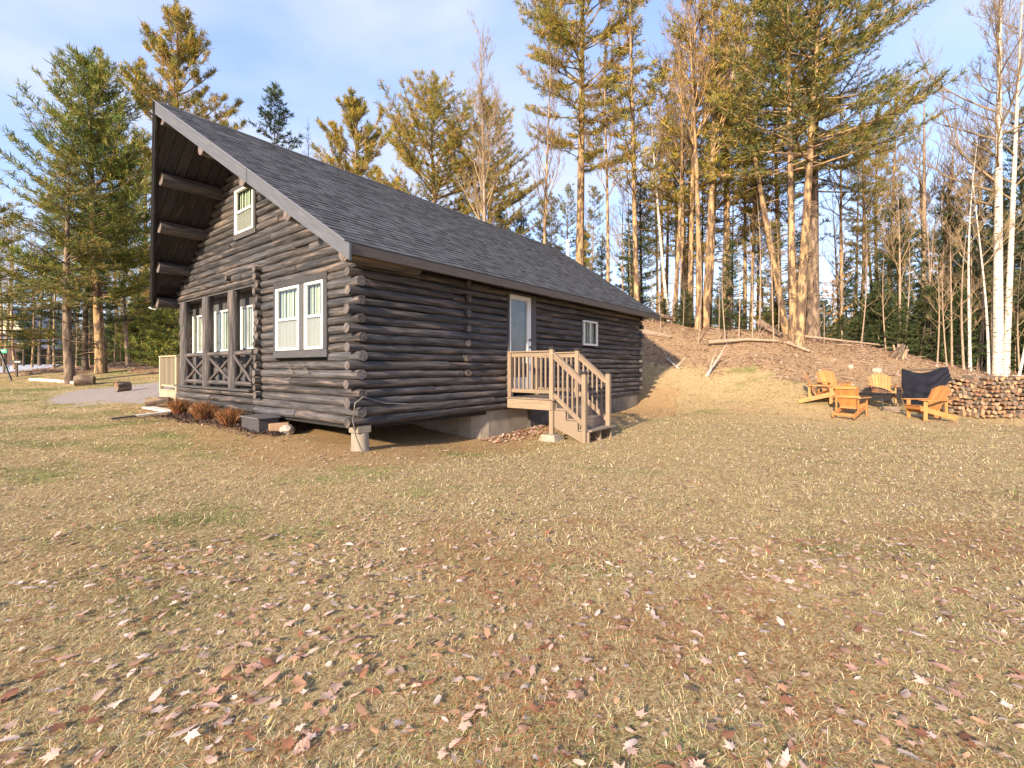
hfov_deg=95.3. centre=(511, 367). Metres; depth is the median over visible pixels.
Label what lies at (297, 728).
fallen leaf
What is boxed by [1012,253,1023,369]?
forest sapling
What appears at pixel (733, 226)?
forest bare tree
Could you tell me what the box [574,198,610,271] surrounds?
forest bare tree
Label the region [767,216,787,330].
forest sapling
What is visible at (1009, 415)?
split log
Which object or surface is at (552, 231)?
forest bare tree
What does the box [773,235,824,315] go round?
forest spruce
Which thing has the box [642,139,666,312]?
forest bare tree
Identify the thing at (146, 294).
white pine
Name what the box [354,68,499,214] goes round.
white pine
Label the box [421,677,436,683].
fallen leaf
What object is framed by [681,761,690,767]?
fallen leaf
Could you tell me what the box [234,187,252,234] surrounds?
window frame
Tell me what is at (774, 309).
understory spruce
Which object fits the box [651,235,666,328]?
forest sapling
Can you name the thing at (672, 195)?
white pine
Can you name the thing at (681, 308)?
understory spruce
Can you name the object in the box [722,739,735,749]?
fallen leaf
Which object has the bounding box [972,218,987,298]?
forest sapling
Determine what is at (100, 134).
white pine
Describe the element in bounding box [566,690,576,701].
fallen leaf
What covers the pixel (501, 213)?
forest spruce
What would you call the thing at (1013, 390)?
split log
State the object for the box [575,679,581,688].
fallen leaf
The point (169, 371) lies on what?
side deck
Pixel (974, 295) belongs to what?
understory spruce
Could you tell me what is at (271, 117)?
spruce
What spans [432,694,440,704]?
fallen leaf
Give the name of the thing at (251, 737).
fallen leaf
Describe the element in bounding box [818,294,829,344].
forest sapling
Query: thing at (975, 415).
split log
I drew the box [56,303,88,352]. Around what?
forest hemlock
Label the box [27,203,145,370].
hemlock
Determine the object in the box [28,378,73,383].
edging pole
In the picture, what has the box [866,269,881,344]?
forest spruce
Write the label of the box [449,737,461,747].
fallen leaf
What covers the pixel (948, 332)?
understory spruce
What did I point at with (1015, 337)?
forest sapling
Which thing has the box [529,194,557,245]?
forest pine
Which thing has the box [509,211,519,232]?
forest pine
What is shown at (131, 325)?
young spruce
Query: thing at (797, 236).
forest pine
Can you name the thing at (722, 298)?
forest sapling
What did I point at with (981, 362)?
forest sapling
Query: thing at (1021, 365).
birch
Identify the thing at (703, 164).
forest pine
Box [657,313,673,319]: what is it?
fallen log
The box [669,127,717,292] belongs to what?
forest pine
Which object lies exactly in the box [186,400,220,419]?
dormant shrub
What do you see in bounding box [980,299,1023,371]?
understory spruce
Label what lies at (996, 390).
split log
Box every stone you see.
[279,425,294,434]
[870,368,882,374]
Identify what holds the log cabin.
on the ground at (666, 395)
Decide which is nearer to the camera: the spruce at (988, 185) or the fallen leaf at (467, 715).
the fallen leaf at (467, 715)
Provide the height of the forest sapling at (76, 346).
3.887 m
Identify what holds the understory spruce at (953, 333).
on the ground at (666, 395)
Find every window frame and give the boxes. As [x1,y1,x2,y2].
[192,315,201,352]
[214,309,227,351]
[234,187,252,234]
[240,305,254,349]
[275,285,298,350]
[304,279,322,349]
[581,320,597,345]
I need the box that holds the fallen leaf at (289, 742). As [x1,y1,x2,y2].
[281,735,297,748]
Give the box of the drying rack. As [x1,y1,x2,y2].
[901,368,945,410]
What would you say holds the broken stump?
on the ground at (666, 395)
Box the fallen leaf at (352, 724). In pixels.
[348,721,360,728]
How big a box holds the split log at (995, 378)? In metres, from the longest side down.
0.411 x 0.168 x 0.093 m
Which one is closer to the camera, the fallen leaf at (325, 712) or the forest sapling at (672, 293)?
the fallen leaf at (325, 712)
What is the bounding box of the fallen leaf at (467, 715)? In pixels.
[461,710,474,720]
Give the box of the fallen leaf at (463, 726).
[457,720,472,733]
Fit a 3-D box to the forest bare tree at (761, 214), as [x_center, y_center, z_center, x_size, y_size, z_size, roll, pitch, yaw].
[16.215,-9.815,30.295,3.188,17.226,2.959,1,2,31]
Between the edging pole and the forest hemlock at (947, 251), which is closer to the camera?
the edging pole
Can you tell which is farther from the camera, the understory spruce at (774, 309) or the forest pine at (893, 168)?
the forest pine at (893, 168)
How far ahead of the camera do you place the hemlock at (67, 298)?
17.64 m
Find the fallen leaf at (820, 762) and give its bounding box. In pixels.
[812,759,828,764]
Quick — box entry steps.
[506,347,615,442]
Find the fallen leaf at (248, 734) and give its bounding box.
[243,731,252,736]
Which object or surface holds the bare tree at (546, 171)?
on the ground at (666, 395)
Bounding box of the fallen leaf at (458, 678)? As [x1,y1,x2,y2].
[451,675,462,681]
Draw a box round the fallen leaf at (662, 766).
[654,764,673,767]
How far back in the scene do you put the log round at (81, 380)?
17.29 m
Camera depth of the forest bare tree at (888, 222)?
30.74 m
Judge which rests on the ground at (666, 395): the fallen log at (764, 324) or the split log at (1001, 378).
the fallen log at (764, 324)
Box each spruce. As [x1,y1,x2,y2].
[11,348,26,364]
[16,344,41,364]
[22,340,45,364]
[48,304,81,365]
[73,301,93,364]
[74,336,93,366]
[93,319,122,363]
[104,294,168,359]
[104,303,118,360]
[109,327,146,362]
[124,306,179,366]
[247,78,305,149]
[303,117,311,156]
[494,209,508,229]
[515,210,530,237]
[575,227,595,271]
[592,236,613,281]
[613,177,670,318]
[614,236,653,308]
[660,296,669,321]
[670,287,694,326]
[710,234,751,329]
[710,297,732,329]
[712,259,737,329]
[734,302,751,331]
[740,218,798,328]
[756,306,771,331]
[761,282,788,330]
[770,302,780,330]
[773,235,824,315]
[820,299,837,340]
[823,254,860,337]
[826,313,850,342]
[836,270,871,340]
[843,293,887,346]
[851,196,957,344]
[863,275,910,348]
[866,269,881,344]
[867,226,912,323]
[877,295,918,353]
[882,252,919,323]
[890,280,956,358]
[896,180,1013,360]
[902,316,929,357]
[920,129,1022,311]
[922,321,958,363]
[930,287,986,366]
[933,314,964,359]
[953,103,1023,372]
[954,293,990,362]
[965,304,1011,366]
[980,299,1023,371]
[1010,304,1023,372]
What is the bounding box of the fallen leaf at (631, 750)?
[626,747,639,756]
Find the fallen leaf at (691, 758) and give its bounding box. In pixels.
[685,756,700,761]
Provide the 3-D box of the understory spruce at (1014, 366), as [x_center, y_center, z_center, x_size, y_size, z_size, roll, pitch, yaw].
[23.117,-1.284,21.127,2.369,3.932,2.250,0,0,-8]
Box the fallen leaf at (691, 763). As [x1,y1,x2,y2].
[688,758,706,767]
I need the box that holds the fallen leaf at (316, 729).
[313,726,320,733]
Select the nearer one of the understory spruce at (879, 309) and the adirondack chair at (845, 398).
the adirondack chair at (845, 398)
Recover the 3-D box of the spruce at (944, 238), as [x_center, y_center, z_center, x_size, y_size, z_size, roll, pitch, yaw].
[20.068,-4.268,21.571,4.267,8.612,3.374,0,0,29]
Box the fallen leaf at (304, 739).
[294,735,311,749]
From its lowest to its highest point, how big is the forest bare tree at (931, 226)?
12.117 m
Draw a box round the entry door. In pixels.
[510,294,530,388]
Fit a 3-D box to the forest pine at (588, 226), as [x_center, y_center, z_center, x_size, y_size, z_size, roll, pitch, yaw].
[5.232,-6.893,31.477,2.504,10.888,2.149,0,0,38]
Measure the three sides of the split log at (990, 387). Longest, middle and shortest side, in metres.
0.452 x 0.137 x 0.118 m
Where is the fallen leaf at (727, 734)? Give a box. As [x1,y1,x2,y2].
[721,730,734,737]
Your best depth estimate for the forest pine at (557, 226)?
32.49 m
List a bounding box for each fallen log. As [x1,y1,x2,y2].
[641,329,670,337]
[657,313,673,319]
[663,347,683,368]
[705,344,726,376]
[707,322,778,343]
[755,319,782,337]
[787,335,810,351]
[805,320,884,345]
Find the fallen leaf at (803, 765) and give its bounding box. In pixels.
[797,760,808,767]
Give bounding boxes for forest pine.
[0,209,28,364]
[19,211,62,364]
[103,193,136,332]
[422,168,451,207]
[447,185,474,216]
[479,166,502,220]
[492,198,513,231]
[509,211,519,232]
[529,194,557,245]
[538,192,564,247]
[552,182,576,260]
[580,0,679,301]
[584,185,604,276]
[630,0,736,326]
[635,54,704,320]
[639,116,704,312]
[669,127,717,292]
[679,118,723,317]
[695,0,773,328]
[716,72,787,328]
[735,1,835,330]
[738,180,775,330]
[760,103,831,273]
[824,130,883,339]
[846,128,919,280]
[853,69,929,305]
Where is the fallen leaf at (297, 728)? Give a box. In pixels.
[293,723,307,732]
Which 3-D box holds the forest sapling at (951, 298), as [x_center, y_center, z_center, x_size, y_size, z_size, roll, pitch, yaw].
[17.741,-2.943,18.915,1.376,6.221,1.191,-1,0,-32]
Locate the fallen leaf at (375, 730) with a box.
[369,725,378,733]
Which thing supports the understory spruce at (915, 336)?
on the ground at (666, 395)
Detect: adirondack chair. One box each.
[797,373,836,403]
[816,370,853,400]
[832,384,871,418]
[866,373,898,403]
[901,385,957,420]
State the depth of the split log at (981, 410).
14.91 m
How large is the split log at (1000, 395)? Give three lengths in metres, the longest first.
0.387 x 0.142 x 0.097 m
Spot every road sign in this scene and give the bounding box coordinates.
[1,349,6,372]
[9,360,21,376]
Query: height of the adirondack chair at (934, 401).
0.941 m
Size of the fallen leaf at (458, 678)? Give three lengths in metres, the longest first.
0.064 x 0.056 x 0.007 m
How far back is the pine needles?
2.32 m
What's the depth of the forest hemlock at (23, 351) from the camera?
37.94 m
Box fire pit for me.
[859,387,895,409]
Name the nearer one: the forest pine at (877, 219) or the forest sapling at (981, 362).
the forest sapling at (981, 362)
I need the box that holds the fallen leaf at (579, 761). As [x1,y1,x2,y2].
[573,758,586,765]
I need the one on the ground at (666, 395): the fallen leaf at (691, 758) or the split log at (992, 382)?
the fallen leaf at (691, 758)
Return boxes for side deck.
[158,355,179,403]
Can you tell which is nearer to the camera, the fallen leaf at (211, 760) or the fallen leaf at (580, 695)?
the fallen leaf at (211, 760)
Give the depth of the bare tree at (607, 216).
24.16 m
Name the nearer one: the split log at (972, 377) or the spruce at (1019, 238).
the split log at (972, 377)
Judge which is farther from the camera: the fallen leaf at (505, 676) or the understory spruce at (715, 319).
the understory spruce at (715, 319)
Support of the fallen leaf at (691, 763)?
on the ground at (666, 395)
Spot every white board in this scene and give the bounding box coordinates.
[110,411,171,419]
[142,406,170,411]
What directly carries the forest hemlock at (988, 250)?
on the ground at (666, 395)
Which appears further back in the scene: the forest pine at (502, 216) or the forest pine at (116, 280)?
the forest pine at (116, 280)
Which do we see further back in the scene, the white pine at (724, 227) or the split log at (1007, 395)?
the white pine at (724, 227)
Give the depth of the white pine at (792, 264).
19.50 m
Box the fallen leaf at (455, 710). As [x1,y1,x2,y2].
[448,709,459,713]
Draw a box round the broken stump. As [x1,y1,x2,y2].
[889,343,908,359]
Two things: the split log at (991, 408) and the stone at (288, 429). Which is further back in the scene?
the split log at (991, 408)
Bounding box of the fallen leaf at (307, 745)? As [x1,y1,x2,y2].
[304,738,309,750]
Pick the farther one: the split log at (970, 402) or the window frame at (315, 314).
the split log at (970, 402)
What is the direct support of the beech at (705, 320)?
on the ground at (666, 395)
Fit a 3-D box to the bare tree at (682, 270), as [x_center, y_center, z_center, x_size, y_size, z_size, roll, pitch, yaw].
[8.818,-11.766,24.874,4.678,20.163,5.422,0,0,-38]
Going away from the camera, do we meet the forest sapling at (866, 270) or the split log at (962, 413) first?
the split log at (962, 413)
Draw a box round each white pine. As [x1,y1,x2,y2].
[0,43,151,373]
[0,196,88,349]
[84,124,179,359]
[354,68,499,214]
[441,94,544,235]
[513,0,644,265]
[636,34,739,323]
[658,0,796,320]
[683,0,836,333]
[697,0,969,349]
[703,0,891,346]
[703,0,934,340]
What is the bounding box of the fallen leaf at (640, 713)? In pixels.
[635,708,647,718]
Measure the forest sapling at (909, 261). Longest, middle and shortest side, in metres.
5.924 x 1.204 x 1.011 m
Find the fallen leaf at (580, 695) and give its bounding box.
[573,690,586,700]
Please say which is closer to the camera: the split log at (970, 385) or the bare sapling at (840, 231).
the split log at (970, 385)
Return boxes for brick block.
[269,422,289,432]
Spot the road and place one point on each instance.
(20, 367)
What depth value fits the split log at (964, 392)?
14.92 m
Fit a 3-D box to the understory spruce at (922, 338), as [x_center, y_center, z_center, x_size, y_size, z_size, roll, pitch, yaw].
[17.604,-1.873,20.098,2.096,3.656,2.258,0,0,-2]
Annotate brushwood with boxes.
[10,319,1017,397]
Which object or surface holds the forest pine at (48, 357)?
on the ground at (666, 395)
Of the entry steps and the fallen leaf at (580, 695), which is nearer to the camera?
the fallen leaf at (580, 695)
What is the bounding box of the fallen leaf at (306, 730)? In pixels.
[302,727,311,734]
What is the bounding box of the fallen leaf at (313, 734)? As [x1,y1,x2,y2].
[307,732,316,739]
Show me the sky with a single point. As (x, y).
(314, 50)
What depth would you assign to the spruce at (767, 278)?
24.00 m
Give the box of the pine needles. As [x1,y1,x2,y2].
[0,429,1023,767]
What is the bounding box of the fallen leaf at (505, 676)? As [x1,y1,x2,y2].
[501,671,511,680]
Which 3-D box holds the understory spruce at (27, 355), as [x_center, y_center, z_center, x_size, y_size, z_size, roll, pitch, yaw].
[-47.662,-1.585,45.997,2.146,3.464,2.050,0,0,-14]
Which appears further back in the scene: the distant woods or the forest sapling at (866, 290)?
the distant woods
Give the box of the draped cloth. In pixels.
[902,367,951,403]
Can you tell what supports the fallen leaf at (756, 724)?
on the ground at (666, 395)
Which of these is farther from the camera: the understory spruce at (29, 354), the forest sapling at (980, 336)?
the understory spruce at (29, 354)
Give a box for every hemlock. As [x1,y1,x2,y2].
[0,148,128,383]
[0,244,61,365]
[5,273,43,365]
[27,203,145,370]
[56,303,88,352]
[927,220,975,286]
[936,221,989,293]
[970,175,1022,318]
[973,203,1022,292]
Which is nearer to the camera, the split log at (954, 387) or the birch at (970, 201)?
the split log at (954, 387)
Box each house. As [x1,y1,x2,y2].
[2,336,62,364]
[3,307,81,357]
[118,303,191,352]
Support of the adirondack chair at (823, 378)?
on the ground at (666, 395)
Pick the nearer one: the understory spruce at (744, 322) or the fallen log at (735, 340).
the fallen log at (735, 340)
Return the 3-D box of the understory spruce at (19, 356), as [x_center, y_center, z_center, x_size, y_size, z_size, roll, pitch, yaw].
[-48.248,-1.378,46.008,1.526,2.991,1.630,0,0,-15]
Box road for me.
[0,364,59,372]
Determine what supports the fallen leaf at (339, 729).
on the ground at (666, 395)
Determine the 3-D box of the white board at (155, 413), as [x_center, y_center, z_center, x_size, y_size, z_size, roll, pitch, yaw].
[-8.314,1.071,10.508,0.140,0.095,1.153,0,0,31]
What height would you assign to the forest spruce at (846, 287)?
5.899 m
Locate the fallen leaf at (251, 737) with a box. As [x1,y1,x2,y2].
[247,735,255,740]
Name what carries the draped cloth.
hanging from the drying rack
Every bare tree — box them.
[0,204,21,365]
[0,211,25,369]
[28,217,52,366]
[48,221,70,366]
[453,9,519,221]
[522,41,564,243]
[546,194,564,249]
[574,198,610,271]
[580,42,638,282]
[600,171,629,291]
[619,84,684,296]
[627,0,725,323]
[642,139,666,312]
[657,53,710,322]
[663,72,706,262]
[685,153,716,317]
[695,32,780,326]
[715,33,774,328]
[719,163,757,308]
[737,220,765,314]
[739,87,782,295]
[764,103,807,223]
[819,181,849,304]
[849,56,913,343]
[851,142,915,293]
[854,156,891,289]
[870,68,994,358]
[911,166,952,287]
[915,137,962,261]
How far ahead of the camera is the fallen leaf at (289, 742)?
1.73 m
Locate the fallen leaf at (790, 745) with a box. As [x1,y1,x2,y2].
[787,739,793,748]
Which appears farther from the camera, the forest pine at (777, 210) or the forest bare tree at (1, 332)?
the forest bare tree at (1, 332)
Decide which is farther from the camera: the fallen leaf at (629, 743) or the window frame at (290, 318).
the window frame at (290, 318)
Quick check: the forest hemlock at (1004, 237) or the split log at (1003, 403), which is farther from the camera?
the forest hemlock at (1004, 237)
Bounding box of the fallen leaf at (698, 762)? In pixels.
[693,758,704,767]
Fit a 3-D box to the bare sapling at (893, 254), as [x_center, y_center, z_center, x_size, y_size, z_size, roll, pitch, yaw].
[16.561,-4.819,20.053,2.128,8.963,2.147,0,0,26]
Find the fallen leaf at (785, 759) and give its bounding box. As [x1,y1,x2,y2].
[779,747,790,767]
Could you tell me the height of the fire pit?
0.682 m
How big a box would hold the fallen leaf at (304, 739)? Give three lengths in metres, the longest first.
0.076 x 0.032 x 0.007 m
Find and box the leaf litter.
[0,319,1023,767]
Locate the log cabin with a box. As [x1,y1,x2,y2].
[148,100,660,452]
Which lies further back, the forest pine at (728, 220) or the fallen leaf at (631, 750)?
the forest pine at (728, 220)
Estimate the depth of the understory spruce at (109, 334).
25.63 m
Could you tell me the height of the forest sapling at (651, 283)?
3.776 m
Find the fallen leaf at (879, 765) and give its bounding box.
[872,763,889,767]
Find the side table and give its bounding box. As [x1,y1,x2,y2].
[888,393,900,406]
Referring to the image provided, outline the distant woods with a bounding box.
[81,317,850,358]
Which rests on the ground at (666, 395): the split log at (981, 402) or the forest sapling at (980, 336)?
the forest sapling at (980, 336)
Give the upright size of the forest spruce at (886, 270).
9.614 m
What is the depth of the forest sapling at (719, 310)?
20.18 m
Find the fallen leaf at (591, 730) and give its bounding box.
[588,726,594,735]
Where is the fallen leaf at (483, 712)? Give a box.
[478,710,487,716]
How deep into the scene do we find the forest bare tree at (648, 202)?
26.24 m
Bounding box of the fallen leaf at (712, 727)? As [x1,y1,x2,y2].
[705,721,717,731]
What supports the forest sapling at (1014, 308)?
on the ground at (666, 395)
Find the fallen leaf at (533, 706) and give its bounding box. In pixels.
[528,702,540,712]
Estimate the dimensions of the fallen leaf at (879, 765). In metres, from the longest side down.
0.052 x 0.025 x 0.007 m
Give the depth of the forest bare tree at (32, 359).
34.25 m
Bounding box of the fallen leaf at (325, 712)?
[316,705,330,716]
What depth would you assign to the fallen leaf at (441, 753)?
1.67 m
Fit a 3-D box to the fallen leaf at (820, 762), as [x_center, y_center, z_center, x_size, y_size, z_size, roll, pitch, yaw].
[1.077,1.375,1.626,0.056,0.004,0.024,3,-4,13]
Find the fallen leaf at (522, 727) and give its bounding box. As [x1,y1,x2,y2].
[516,723,527,733]
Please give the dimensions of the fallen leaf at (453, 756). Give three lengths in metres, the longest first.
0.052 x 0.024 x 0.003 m
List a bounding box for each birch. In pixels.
[623,91,676,321]
[896,0,1023,375]
[896,0,1023,376]
[943,136,1005,371]
[946,155,1023,374]
[1017,241,1023,374]
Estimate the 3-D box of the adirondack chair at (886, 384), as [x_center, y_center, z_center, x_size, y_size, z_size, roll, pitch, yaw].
[11.772,0.667,14.871,0.753,0.941,1.008,0,0,28]
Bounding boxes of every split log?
[882,406,900,412]
[948,396,959,399]
[950,385,957,389]
[952,393,961,397]
[954,409,965,416]
[957,385,964,390]
[958,399,972,404]
[959,390,966,394]
[962,375,978,380]
[964,383,973,388]
[969,408,976,412]
[970,412,979,417]
[972,400,985,404]
[975,408,984,413]
[979,386,995,388]
[984,376,997,380]
[984,385,999,389]
[985,381,995,384]
[985,405,994,410]
[986,389,999,392]
[989,405,1001,409]
[990,393,1003,397]
[993,392,1010,397]
[994,381,1005,384]
[994,401,1006,405]
[997,376,1004,380]
[1000,413,1012,418]
[1004,384,1013,388]
[1004,388,1016,392]
[1007,404,1022,408]
[1010,400,1017,405]
[1013,412,1023,417]
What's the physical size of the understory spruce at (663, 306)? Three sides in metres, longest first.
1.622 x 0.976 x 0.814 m
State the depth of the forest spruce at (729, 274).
24.05 m
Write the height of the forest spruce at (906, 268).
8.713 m
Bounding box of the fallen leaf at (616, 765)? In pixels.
[613,761,624,767]
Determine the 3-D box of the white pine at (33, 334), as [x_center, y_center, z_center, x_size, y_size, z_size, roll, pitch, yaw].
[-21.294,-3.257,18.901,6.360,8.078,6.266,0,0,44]
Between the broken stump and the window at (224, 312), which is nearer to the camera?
the window at (224, 312)
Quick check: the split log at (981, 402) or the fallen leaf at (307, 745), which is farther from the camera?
the split log at (981, 402)
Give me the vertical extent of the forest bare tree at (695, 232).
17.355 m
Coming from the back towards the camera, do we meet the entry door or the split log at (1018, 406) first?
the split log at (1018, 406)
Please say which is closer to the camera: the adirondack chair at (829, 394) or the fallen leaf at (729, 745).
the fallen leaf at (729, 745)
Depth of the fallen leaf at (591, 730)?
1.77 m
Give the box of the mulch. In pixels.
[135,412,304,436]
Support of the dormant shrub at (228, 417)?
on the mulch
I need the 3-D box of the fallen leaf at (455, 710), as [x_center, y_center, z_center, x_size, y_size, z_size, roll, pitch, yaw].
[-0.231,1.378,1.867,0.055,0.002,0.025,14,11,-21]
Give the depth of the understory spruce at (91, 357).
29.17 m
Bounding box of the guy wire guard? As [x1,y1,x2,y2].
[0,350,11,380]
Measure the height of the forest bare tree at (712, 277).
16.971 m
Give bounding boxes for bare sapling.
[112,238,150,364]
[597,149,642,294]
[798,69,886,342]
[870,155,930,343]
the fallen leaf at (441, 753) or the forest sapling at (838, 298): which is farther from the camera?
the forest sapling at (838, 298)
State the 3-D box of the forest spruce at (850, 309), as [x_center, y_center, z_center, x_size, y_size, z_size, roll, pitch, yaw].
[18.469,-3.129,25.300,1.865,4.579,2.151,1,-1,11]
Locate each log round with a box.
[73,375,95,385]
[113,381,131,391]
[145,397,171,406]
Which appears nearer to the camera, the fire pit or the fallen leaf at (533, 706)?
the fallen leaf at (533, 706)
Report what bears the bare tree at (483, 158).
on the ground at (666, 395)
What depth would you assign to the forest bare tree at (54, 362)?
36.14 m
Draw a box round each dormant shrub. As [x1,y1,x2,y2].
[166,396,192,414]
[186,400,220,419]
[213,407,246,426]
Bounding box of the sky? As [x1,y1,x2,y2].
[0,0,1023,332]
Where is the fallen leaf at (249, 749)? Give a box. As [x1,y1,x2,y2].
[242,748,253,751]
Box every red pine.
[91,0,247,194]
[308,86,401,186]
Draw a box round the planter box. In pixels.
[239,414,280,433]
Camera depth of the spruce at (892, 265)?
22.17 m
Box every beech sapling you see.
[653,291,681,321]
[745,286,773,330]
[821,273,854,336]
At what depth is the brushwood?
19.73 m
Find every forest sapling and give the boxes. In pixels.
[74,326,79,365]
[104,279,128,365]
[117,314,123,364]
[647,246,655,322]
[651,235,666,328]
[667,268,674,323]
[679,273,685,323]
[688,242,709,343]
[710,261,724,339]
[712,237,732,338]
[729,239,750,337]
[739,185,775,330]
[739,219,767,337]
[759,192,787,342]
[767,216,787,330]
[775,197,800,307]
[796,236,815,316]
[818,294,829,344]
[823,215,855,342]
[831,265,850,325]
[847,209,878,331]
[855,234,876,344]
[867,262,893,338]
[870,246,895,349]
[894,231,916,344]
[906,198,948,357]
[913,216,948,358]
[917,222,961,350]
[923,248,952,363]
[927,218,966,365]
[930,244,959,365]
[941,213,988,370]
[953,208,990,365]
[956,209,1006,369]
[959,285,984,336]
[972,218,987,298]
[972,251,991,370]
[980,210,1021,312]
[980,227,1021,321]
[982,282,991,345]
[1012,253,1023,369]
[1013,292,1022,371]
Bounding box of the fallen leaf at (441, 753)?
[437,747,448,759]
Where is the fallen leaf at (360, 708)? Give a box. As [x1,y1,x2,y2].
[356,703,365,714]
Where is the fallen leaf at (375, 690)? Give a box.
[365,687,381,694]
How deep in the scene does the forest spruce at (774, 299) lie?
28.93 m
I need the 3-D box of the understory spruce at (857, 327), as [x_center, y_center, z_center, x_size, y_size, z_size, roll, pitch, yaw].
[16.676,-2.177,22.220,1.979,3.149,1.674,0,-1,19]
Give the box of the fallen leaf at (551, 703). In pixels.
[542,701,557,704]
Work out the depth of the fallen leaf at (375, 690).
2.00 m
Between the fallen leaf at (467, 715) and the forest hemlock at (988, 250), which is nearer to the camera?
the fallen leaf at (467, 715)
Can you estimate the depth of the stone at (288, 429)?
8.47 m
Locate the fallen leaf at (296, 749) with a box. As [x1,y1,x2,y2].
[290,745,304,754]
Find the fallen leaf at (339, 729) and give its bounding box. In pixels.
[331,727,351,731]
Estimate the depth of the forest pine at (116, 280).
42.39 m
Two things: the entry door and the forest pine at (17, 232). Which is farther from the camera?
the forest pine at (17, 232)
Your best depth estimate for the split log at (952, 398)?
14.95 m
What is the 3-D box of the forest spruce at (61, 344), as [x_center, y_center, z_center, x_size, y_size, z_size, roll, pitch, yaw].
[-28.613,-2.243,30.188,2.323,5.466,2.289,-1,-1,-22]
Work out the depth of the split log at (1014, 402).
14.89 m
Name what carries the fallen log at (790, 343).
on the ground at (666, 395)
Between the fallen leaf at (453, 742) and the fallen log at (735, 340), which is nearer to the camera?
the fallen leaf at (453, 742)
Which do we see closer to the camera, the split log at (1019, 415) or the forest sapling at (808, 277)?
the split log at (1019, 415)
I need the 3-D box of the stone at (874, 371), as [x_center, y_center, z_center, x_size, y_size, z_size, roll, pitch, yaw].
[13.265,0.154,16.997,0.394,0.297,0.343,0,0,-40]
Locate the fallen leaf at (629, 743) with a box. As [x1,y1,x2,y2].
[622,739,637,750]
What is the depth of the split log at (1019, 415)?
14.90 m
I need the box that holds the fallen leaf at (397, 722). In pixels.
[392,719,403,726]
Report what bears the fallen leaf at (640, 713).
on the ground at (666, 395)
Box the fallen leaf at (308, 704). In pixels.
[301,701,312,711]
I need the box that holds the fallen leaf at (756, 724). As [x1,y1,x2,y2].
[749,722,764,726]
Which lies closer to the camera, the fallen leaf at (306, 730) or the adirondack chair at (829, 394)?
the fallen leaf at (306, 730)
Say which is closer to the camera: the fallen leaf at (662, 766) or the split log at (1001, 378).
the fallen leaf at (662, 766)
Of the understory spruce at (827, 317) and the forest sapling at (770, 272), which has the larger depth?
the understory spruce at (827, 317)
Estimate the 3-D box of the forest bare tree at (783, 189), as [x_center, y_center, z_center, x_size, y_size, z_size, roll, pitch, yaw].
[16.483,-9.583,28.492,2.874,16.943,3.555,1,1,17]
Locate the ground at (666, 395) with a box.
[0,319,1023,767]
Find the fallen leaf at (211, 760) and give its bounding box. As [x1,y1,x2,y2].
[204,755,217,763]
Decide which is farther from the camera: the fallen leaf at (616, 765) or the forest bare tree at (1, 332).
the forest bare tree at (1, 332)
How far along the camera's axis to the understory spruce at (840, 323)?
21.85 m
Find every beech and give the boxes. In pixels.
[660,0,735,329]
[675,0,775,327]
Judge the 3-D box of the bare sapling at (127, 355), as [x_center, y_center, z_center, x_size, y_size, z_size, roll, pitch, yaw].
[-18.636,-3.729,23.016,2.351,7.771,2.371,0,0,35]
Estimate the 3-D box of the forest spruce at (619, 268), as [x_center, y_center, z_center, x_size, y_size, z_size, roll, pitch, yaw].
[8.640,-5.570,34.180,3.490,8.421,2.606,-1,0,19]
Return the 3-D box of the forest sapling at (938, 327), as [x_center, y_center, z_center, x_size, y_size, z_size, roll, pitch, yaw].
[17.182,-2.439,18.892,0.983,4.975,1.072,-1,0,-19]
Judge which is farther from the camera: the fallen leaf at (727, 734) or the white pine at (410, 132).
the white pine at (410, 132)
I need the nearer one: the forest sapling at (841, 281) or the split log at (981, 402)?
the split log at (981, 402)
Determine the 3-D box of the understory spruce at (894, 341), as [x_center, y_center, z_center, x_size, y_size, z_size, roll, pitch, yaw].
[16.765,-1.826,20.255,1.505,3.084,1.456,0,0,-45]
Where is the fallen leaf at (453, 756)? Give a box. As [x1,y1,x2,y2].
[451,753,456,763]
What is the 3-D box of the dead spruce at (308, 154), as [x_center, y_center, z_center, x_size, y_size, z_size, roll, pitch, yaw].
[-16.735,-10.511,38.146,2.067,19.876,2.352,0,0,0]
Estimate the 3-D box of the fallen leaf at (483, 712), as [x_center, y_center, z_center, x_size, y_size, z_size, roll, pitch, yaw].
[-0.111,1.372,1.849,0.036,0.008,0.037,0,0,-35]
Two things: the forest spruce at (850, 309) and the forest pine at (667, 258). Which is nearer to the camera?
the forest spruce at (850, 309)
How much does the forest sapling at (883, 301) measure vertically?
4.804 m
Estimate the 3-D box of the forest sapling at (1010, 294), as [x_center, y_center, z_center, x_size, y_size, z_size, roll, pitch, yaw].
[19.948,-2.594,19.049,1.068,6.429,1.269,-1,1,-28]
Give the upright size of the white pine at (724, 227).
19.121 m
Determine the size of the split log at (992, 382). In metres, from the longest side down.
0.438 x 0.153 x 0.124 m
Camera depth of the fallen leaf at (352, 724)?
1.82 m
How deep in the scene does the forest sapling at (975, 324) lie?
18.46 m
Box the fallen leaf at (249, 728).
[239,725,255,731]
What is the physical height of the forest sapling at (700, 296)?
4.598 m

